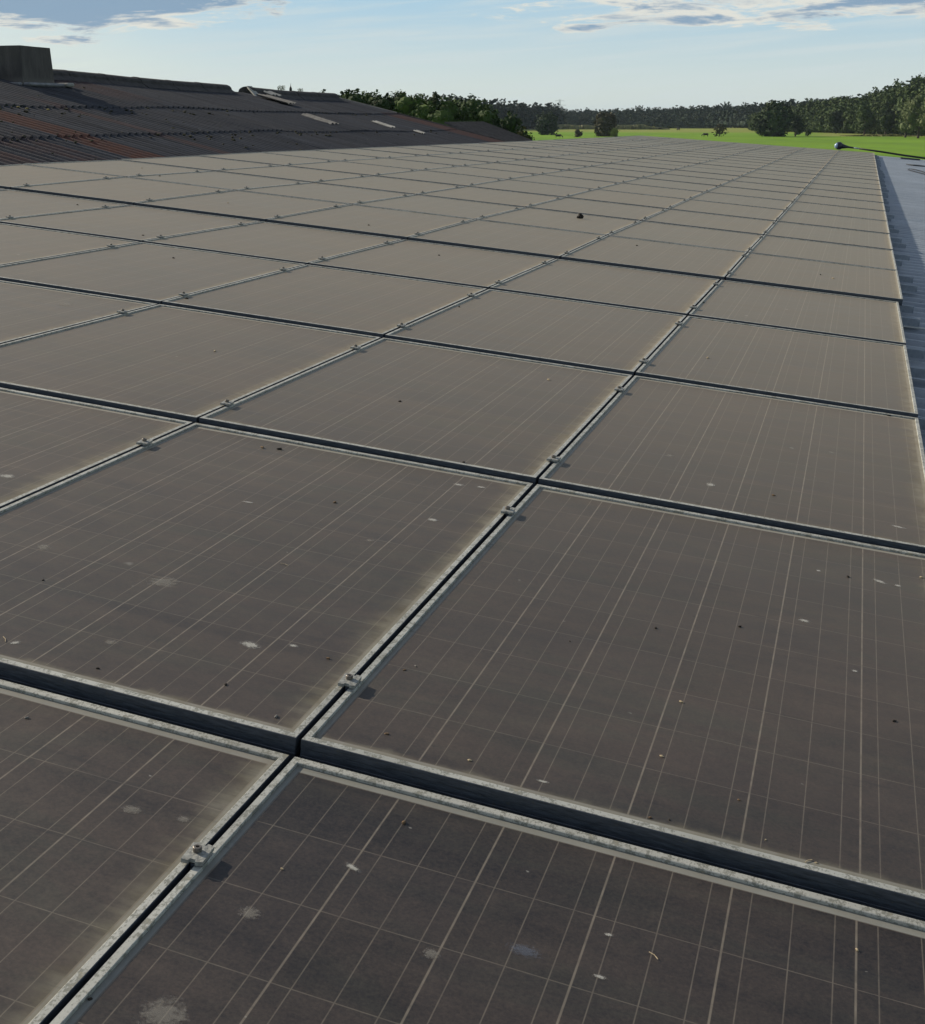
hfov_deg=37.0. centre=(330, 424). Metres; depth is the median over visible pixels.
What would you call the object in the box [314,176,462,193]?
solar module
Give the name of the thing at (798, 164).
solar module
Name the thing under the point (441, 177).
solar module
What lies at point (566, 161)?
solar module
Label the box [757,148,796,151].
solar module
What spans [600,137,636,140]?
solar module
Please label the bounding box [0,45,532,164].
old barn
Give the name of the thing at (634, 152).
solar module
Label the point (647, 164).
solar module
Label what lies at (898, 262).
mounting rail
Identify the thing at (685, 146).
solar module
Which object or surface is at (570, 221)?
solar module
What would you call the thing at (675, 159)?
solar module
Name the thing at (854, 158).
solar module
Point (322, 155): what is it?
solar module
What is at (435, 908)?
solar module
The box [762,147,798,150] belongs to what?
solar module
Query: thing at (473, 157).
solar module
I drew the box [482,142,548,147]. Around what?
solar module
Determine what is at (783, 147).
solar module
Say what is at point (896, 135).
tall grass
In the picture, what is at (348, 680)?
panel clamp
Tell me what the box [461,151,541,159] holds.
solar module
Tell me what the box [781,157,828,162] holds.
solar module
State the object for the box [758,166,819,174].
solar module
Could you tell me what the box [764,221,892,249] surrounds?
solar module
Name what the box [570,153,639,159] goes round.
solar module
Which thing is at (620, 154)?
solar module
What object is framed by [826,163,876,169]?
solar module
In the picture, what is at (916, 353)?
mounting rail
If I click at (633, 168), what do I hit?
solar module
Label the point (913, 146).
ground
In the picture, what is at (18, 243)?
solar module
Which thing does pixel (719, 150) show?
solar module
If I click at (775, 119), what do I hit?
broad tree
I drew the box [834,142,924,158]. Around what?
long pole
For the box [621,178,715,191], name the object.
solar module
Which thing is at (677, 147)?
solar module
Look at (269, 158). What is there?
solar module
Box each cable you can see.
[903,325,924,329]
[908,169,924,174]
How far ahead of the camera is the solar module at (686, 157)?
26.63 m
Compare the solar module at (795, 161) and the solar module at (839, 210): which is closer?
the solar module at (839, 210)
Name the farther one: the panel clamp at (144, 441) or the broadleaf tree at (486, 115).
the broadleaf tree at (486, 115)
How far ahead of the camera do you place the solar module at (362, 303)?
6.25 m
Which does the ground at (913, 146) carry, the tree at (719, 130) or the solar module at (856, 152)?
the tree at (719, 130)
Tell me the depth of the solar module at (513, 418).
4.34 m
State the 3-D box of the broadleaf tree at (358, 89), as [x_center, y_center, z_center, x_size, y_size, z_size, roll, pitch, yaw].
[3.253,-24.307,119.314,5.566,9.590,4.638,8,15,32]
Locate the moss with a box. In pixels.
[0,87,436,159]
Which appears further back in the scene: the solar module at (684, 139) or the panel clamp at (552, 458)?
the solar module at (684, 139)
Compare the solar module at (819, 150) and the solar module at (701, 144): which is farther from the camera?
the solar module at (819, 150)
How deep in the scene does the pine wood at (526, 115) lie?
871.03 m
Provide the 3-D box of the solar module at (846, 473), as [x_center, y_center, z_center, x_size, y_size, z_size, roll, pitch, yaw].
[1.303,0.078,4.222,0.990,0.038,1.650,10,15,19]
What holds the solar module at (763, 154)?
attached to the solar barn at (905, 192)
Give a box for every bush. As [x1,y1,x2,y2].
[574,129,582,136]
[608,128,619,136]
[805,128,810,135]
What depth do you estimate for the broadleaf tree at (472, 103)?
112.60 m
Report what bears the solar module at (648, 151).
on the rail
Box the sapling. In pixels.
[517,126,534,139]
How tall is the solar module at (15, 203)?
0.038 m
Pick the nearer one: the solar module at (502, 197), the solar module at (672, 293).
the solar module at (672, 293)
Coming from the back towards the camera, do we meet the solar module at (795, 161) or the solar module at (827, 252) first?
the solar module at (795, 161)
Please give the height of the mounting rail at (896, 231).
0.040 m
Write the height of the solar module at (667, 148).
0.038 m
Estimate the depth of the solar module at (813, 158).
32.08 m
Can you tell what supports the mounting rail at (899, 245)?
on the solar barn at (905, 192)
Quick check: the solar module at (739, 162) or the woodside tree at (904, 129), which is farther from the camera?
the woodside tree at (904, 129)
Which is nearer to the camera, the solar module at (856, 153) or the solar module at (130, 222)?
the solar module at (130, 222)
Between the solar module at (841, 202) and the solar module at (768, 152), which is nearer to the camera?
the solar module at (841, 202)
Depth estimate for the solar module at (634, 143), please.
33.33 m
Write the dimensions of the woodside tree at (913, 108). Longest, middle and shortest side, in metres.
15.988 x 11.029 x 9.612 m
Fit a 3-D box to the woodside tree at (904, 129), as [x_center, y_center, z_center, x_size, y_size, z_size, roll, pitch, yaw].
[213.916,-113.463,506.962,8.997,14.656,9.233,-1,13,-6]
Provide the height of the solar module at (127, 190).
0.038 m
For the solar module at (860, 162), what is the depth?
31.73 m
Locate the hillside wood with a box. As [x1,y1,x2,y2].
[746,72,924,134]
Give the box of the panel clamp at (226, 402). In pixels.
[220,399,233,406]
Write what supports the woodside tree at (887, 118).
on the ground at (913, 146)
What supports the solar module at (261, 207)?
on the mounting rail at (907, 308)
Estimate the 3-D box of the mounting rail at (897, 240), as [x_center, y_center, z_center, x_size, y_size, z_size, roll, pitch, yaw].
[1.964,-2.270,13.753,7.050,0.040,0.040,10,15,19]
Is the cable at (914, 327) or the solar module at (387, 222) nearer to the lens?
the cable at (914, 327)
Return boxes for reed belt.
[528,124,669,129]
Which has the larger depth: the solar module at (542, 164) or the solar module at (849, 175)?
the solar module at (849, 175)
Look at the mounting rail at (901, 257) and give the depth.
11.07 m
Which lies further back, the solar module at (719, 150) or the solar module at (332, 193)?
the solar module at (719, 150)
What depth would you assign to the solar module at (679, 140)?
41.06 m
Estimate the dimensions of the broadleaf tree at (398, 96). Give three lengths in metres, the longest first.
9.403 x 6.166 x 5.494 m
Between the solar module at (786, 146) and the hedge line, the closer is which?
the solar module at (786, 146)
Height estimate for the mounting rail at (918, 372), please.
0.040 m
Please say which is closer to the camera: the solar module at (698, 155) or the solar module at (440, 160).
the solar module at (440, 160)
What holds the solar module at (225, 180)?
on the mounting rail at (898, 262)
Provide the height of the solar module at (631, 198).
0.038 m
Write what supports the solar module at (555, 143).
on the rail
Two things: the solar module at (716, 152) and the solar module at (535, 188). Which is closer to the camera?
the solar module at (535, 188)
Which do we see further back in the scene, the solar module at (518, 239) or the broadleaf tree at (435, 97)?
the broadleaf tree at (435, 97)
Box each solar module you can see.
[0,164,123,189]
[0,189,128,218]
[0,205,260,241]
[0,223,138,264]
[0,242,305,303]
[0,280,157,343]
[0,304,380,423]
[0,387,192,508]
[0,423,532,759]
[0,679,289,1023]
[11,177,232,204]
[25,160,210,176]
[49,757,924,1023]
[120,156,279,170]
[126,171,308,189]
[134,190,349,221]
[143,222,401,264]
[162,264,486,337]
[197,152,334,164]
[199,338,632,488]
[214,165,370,181]
[236,182,414,203]
[263,150,380,160]
[266,204,473,239]
[283,161,417,175]
[300,484,924,920]
[309,240,554,289]
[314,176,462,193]
[316,148,419,157]
[341,158,456,169]
[354,194,523,218]
[357,147,450,154]
[372,170,503,185]
[385,155,491,165]
[385,289,685,377]
[393,145,478,152]
[408,219,605,258]
[417,186,562,206]
[422,166,535,178]
[425,153,519,162]
[427,144,505,150]
[459,143,523,148]
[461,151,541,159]
[461,163,562,173]
[466,179,592,196]
[477,207,639,235]
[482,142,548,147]
[488,149,563,156]
[490,259,719,317]
[494,160,587,169]
[506,141,565,146]
[509,174,616,188]
[512,148,580,154]
[522,140,579,145]
[522,157,606,165]
[526,197,665,220]
[536,147,597,152]
[538,140,595,143]
[538,375,924,553]
[542,170,636,182]
[549,155,624,162]
[552,146,611,150]
[556,139,606,142]
[561,235,746,281]
[565,189,687,208]
[568,144,628,149]
[568,166,657,177]
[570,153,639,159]
[574,138,617,141]
[583,138,625,141]
[584,143,637,147]
[589,151,650,157]
[591,163,671,172]
[597,142,646,146]
[597,183,701,198]
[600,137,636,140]
[605,150,664,155]
[606,137,646,139]
[608,221,762,252]
[610,142,655,145]
[611,160,685,169]
[618,148,673,153]
[621,136,650,139]
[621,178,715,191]
[622,141,665,144]
[626,136,664,138]
[628,158,694,165]
[630,147,683,152]
[635,316,917,417]
[637,140,674,143]
[641,173,729,185]
[642,209,774,235]
[644,140,684,142]
[644,146,691,150]
[644,156,705,163]
[650,139,689,141]
[656,145,700,149]
[658,154,713,160]
[661,170,737,180]
[665,138,692,141]
[666,138,702,140]
[666,144,707,147]
[668,199,784,221]
[669,153,721,158]
[674,166,746,175]
[675,143,714,146]
[677,151,730,156]
[681,142,720,145]
[686,142,726,144]
[688,280,905,344]
[689,150,736,154]
[690,164,755,171]
[690,192,791,210]
[693,141,730,143]
[695,148,741,152]
[699,161,761,168]
[703,140,734,142]
[704,147,747,151]
[706,186,798,201]
[710,159,767,165]
[713,146,753,149]
[718,157,773,162]
[719,145,757,148]
[720,181,803,193]
[725,144,761,147]
[726,155,777,160]
[726,252,902,305]
[730,144,765,146]
[731,176,808,187]
[733,143,769,145]
[734,153,782,158]
[741,152,785,156]
[742,172,812,182]
[746,151,789,154]
[749,235,896,269]
[750,149,792,153]
[752,169,816,177]
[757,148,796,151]
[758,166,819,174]
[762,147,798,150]
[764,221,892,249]
[765,164,821,170]
[766,146,799,149]
[770,145,802,148]
[770,161,824,167]
[776,159,827,164]
[777,210,889,233]
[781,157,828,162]
[785,155,830,160]
[787,201,886,220]
[790,154,832,158]
[792,152,832,156]
[795,151,834,155]
[795,194,884,210]
[799,150,836,153]
[801,149,836,152]
[801,188,883,202]
[803,148,838,150]
[806,183,882,195]
[811,178,880,189]
[816,175,879,184]
[818,171,878,179]
[822,168,878,175]
[825,166,877,172]
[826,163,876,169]
[829,161,876,166]
[831,159,875,164]
[832,157,875,162]
[834,156,875,160]
[835,154,874,158]
[837,152,874,155]
[837,153,874,156]
[839,150,873,153]
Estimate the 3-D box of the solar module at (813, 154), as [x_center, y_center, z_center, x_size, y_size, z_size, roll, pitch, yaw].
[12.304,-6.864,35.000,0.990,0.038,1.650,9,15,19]
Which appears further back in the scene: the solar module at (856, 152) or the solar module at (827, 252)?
the solar module at (856, 152)
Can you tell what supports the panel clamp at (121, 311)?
attached to the rail
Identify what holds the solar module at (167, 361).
on the rail
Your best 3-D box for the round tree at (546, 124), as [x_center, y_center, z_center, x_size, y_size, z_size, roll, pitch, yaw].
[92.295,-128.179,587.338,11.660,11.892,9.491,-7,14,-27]
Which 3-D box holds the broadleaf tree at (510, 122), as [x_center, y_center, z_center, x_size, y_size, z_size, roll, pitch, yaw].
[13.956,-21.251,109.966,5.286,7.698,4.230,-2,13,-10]
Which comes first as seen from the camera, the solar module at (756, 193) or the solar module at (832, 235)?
the solar module at (832, 235)
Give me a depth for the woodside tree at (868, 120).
593.38 m
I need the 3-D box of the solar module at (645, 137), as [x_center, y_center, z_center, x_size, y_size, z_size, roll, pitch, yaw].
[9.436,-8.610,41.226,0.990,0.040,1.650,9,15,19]
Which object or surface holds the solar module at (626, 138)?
on the solar barn at (905, 192)
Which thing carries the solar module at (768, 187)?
attached to the solar barn at (905, 192)
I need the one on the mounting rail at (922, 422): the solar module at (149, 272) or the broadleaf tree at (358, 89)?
the solar module at (149, 272)
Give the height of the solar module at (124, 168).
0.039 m
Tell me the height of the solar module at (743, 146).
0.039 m
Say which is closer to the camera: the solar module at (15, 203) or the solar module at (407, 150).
the solar module at (15, 203)
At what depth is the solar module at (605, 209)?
12.43 m
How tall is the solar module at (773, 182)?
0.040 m
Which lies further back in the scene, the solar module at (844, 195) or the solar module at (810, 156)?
the solar module at (810, 156)
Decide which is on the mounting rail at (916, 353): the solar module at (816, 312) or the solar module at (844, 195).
the solar module at (816, 312)
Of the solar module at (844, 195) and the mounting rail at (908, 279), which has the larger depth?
the solar module at (844, 195)
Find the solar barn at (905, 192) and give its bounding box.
[289,156,924,761]
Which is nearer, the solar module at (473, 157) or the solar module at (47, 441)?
the solar module at (47, 441)
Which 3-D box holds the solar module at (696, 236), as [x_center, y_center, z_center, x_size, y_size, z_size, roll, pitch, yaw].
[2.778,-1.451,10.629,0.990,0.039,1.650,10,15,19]
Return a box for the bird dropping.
[244,642,255,647]
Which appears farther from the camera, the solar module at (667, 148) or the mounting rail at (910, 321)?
the solar module at (667, 148)
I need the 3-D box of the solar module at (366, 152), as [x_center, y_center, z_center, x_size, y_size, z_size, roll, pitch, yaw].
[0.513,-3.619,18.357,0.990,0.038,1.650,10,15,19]
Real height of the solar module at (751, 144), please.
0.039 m
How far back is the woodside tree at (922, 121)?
477.76 m
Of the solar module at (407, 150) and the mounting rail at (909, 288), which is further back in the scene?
the solar module at (407, 150)
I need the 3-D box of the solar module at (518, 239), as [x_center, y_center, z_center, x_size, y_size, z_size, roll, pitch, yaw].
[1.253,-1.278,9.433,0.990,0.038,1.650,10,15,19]
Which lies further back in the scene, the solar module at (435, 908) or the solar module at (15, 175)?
the solar module at (15, 175)
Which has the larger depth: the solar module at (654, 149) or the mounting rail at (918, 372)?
the solar module at (654, 149)
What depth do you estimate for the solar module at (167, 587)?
2.80 m
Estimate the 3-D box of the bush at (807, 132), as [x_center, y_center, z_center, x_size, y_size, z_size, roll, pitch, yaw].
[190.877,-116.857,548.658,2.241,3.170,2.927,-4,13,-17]
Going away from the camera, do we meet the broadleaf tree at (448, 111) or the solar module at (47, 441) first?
the solar module at (47, 441)
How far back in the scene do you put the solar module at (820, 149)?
41.24 m
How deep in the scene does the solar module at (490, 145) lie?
24.54 m
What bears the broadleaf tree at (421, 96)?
on the ground at (913, 146)
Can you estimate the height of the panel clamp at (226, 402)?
0.045 m
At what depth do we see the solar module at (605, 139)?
35.29 m
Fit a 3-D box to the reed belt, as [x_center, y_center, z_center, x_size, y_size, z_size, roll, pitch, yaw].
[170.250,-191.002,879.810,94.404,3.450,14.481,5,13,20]
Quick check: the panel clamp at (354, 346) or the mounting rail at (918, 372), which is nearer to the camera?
the panel clamp at (354, 346)
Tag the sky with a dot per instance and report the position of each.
(579, 54)
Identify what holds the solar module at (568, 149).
on the rail
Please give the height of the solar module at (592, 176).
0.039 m
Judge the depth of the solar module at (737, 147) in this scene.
37.23 m
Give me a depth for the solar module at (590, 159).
22.29 m
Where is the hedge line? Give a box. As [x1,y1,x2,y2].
[662,126,718,128]
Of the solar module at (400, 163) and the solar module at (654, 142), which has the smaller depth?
the solar module at (400, 163)
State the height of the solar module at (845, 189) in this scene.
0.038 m
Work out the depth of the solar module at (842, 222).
13.31 m
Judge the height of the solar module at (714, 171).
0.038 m
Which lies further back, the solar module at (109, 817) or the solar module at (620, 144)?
the solar module at (620, 144)
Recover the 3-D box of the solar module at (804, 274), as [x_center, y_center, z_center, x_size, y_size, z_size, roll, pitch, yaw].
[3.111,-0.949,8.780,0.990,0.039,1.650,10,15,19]
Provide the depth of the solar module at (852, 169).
27.12 m
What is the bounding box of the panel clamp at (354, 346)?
[350,344,360,350]
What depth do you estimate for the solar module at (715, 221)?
12.10 m
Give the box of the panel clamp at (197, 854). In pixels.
[181,842,213,869]
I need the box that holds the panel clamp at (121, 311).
[117,309,128,313]
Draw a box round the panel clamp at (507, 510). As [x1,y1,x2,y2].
[501,506,514,517]
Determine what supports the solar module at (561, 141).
on the solar barn at (905, 192)
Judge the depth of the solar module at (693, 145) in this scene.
36.16 m
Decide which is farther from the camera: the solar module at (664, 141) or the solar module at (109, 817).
the solar module at (664, 141)
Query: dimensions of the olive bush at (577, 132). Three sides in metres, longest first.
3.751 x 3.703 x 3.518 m
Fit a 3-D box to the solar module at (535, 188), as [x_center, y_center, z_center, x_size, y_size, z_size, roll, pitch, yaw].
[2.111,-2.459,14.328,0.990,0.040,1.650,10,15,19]
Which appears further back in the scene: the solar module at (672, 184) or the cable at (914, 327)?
the solar module at (672, 184)
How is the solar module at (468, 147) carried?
on the rail
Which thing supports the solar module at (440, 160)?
on the rail
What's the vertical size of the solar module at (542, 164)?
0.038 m
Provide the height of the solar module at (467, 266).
0.039 m
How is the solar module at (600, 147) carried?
on the rail
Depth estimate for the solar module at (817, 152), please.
38.20 m
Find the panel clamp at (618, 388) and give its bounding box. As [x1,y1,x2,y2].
[614,386,624,393]
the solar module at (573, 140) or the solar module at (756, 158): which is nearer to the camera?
the solar module at (756, 158)
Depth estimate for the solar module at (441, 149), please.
21.44 m
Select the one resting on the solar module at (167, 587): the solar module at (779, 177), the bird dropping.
the bird dropping
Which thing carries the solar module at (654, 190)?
on the rail
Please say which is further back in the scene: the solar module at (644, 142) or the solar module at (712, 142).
the solar module at (712, 142)
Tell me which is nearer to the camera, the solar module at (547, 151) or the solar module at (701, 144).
the solar module at (547, 151)
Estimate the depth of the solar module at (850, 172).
25.61 m
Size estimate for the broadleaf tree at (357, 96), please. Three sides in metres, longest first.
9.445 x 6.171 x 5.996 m
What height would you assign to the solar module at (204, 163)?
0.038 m
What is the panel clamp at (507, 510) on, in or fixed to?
attached to the rail
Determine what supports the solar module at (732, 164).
on the solar barn at (905, 192)
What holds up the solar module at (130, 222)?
on the mounting rail at (910, 321)
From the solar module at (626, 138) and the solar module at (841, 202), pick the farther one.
the solar module at (626, 138)
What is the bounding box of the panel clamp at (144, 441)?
[136,438,152,445]
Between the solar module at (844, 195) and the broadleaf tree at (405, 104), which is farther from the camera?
the broadleaf tree at (405, 104)
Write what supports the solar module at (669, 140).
on the rail
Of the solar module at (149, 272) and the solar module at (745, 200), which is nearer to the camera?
the solar module at (149, 272)
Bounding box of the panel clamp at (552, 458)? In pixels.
[546,455,560,465]
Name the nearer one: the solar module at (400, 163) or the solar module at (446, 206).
the solar module at (446, 206)
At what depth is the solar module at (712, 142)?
40.75 m
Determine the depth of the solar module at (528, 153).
22.60 m
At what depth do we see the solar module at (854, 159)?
33.25 m
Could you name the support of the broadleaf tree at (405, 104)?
on the ground at (913, 146)
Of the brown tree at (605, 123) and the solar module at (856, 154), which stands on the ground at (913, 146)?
the brown tree at (605, 123)
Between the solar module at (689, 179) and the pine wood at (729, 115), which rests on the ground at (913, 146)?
the pine wood at (729, 115)
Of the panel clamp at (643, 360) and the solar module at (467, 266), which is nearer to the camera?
the panel clamp at (643, 360)
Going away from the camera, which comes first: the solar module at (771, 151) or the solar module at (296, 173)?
the solar module at (296, 173)
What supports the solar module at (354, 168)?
on the mounting rail at (896, 231)
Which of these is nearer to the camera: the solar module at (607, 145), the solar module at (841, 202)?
the solar module at (841, 202)
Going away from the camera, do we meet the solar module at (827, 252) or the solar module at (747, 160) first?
the solar module at (827, 252)
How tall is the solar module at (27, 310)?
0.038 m
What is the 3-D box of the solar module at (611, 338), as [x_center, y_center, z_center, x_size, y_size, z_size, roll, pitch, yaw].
[0.970,-0.426,6.071,0.990,0.038,1.650,10,15,19]
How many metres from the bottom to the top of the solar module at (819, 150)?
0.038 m
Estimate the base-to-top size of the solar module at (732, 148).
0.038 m
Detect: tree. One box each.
[339,89,347,96]
[340,89,367,102]
[354,88,370,102]
[362,89,392,103]
[367,93,394,110]
[388,89,413,110]
[392,93,436,120]
[410,93,429,107]
[419,93,465,125]
[420,91,442,111]
[452,97,464,106]
[454,103,504,128]
[457,93,485,117]
[489,109,500,126]
[489,110,533,139]
[534,111,558,134]
[593,111,618,136]
[711,124,726,136]
[750,100,795,136]
[791,114,807,135]
[825,109,843,132]
[854,99,876,134]
[876,102,897,133]
[897,97,914,137]
[900,93,924,137]
[916,97,924,128]
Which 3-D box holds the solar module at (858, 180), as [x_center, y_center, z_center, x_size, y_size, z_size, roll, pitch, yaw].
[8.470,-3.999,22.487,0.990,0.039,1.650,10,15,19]
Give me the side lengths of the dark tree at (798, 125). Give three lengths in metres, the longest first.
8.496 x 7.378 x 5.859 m
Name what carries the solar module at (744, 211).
on the mounting rail at (896, 231)
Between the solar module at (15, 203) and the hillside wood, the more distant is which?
the hillside wood
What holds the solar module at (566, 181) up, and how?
on the rail
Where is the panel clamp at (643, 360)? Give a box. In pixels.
[639,358,648,364]
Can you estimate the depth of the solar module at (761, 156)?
30.83 m
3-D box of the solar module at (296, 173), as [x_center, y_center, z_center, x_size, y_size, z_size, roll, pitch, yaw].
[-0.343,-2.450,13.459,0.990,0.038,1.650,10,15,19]
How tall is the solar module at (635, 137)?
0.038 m
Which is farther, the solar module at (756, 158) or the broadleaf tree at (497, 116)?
the broadleaf tree at (497, 116)
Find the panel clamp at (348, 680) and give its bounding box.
[338,673,361,691]
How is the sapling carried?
on the ground at (913, 146)
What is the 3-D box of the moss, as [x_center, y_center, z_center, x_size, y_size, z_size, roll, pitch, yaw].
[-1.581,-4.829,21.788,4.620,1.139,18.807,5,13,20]
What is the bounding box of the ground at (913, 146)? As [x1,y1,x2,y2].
[523,126,924,159]
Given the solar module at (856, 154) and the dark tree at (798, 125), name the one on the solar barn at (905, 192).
the solar module at (856, 154)
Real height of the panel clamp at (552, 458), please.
0.045 m
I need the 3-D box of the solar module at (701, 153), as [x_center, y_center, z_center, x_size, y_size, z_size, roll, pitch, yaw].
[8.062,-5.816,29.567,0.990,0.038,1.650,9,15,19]
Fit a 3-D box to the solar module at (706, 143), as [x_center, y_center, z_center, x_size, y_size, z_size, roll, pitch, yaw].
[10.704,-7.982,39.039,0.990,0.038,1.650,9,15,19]
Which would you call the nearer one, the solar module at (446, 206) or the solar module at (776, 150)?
the solar module at (446, 206)
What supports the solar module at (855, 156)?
on the rail
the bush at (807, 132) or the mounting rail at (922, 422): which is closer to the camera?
the mounting rail at (922, 422)
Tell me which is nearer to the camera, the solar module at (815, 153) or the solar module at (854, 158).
the solar module at (854, 158)
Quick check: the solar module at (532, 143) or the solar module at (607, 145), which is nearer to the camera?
the solar module at (532, 143)
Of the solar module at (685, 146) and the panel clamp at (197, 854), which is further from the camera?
the solar module at (685, 146)
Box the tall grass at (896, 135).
[840,134,921,136]
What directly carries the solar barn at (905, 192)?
on the ground at (913, 146)
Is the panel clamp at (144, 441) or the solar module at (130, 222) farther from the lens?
the solar module at (130, 222)
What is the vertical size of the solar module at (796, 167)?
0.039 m
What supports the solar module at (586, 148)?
on the rail
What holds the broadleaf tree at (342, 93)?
on the ground at (913, 146)
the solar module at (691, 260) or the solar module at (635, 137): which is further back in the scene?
the solar module at (635, 137)
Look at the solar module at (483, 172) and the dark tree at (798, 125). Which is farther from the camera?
the dark tree at (798, 125)
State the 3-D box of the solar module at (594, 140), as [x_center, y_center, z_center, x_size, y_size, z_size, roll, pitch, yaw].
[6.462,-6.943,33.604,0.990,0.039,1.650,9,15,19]
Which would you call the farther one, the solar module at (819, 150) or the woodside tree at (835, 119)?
the woodside tree at (835, 119)
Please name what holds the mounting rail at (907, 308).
on the solar barn at (905, 192)
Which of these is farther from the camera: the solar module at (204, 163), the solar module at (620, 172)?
the solar module at (620, 172)
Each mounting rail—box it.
[889,228,898,233]
[890,237,901,242]
[892,242,905,248]
[894,254,909,260]
[895,260,901,265]
[898,275,913,282]
[899,304,913,312]
[900,284,917,291]
[901,316,920,326]
[906,347,924,358]
[910,366,924,377]
[918,416,924,429]
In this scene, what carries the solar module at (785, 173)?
on the rail
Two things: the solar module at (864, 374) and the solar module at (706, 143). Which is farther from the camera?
the solar module at (706, 143)
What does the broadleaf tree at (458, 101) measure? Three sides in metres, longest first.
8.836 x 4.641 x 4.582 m
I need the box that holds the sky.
[0,0,924,111]
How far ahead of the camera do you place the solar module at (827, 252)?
10.25 m
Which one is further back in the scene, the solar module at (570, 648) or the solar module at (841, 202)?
the solar module at (841, 202)
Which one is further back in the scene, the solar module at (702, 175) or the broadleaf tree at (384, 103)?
the broadleaf tree at (384, 103)
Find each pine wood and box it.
[440,94,568,129]
[563,89,887,127]
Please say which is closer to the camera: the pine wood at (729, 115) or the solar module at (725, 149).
the solar module at (725, 149)
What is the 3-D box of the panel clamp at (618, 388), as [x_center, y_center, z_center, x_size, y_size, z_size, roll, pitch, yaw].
[1.015,-0.112,4.832,0.029,0.045,0.046,10,15,19]
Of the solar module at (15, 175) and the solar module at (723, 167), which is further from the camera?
the solar module at (723, 167)
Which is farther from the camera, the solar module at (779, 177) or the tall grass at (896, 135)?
the tall grass at (896, 135)
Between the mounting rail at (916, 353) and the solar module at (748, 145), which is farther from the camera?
the solar module at (748, 145)
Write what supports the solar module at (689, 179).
on the solar barn at (905, 192)
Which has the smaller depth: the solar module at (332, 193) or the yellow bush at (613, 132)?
the solar module at (332, 193)
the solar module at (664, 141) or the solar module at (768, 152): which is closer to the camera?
the solar module at (768, 152)
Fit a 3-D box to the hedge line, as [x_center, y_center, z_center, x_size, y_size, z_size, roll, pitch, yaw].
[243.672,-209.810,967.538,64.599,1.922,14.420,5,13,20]
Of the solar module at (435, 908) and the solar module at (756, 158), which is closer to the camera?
the solar module at (435, 908)
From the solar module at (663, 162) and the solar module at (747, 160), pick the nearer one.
the solar module at (663, 162)
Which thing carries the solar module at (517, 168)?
on the rail
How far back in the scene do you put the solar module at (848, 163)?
30.17 m
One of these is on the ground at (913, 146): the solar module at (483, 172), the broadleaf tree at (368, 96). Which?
the broadleaf tree at (368, 96)
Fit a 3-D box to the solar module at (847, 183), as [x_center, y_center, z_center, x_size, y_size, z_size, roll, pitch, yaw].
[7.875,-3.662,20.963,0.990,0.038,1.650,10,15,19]
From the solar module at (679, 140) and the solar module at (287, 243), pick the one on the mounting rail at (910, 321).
the solar module at (287, 243)
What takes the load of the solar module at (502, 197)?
on the mounting rail at (899, 245)
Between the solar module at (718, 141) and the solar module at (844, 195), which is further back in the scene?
the solar module at (718, 141)

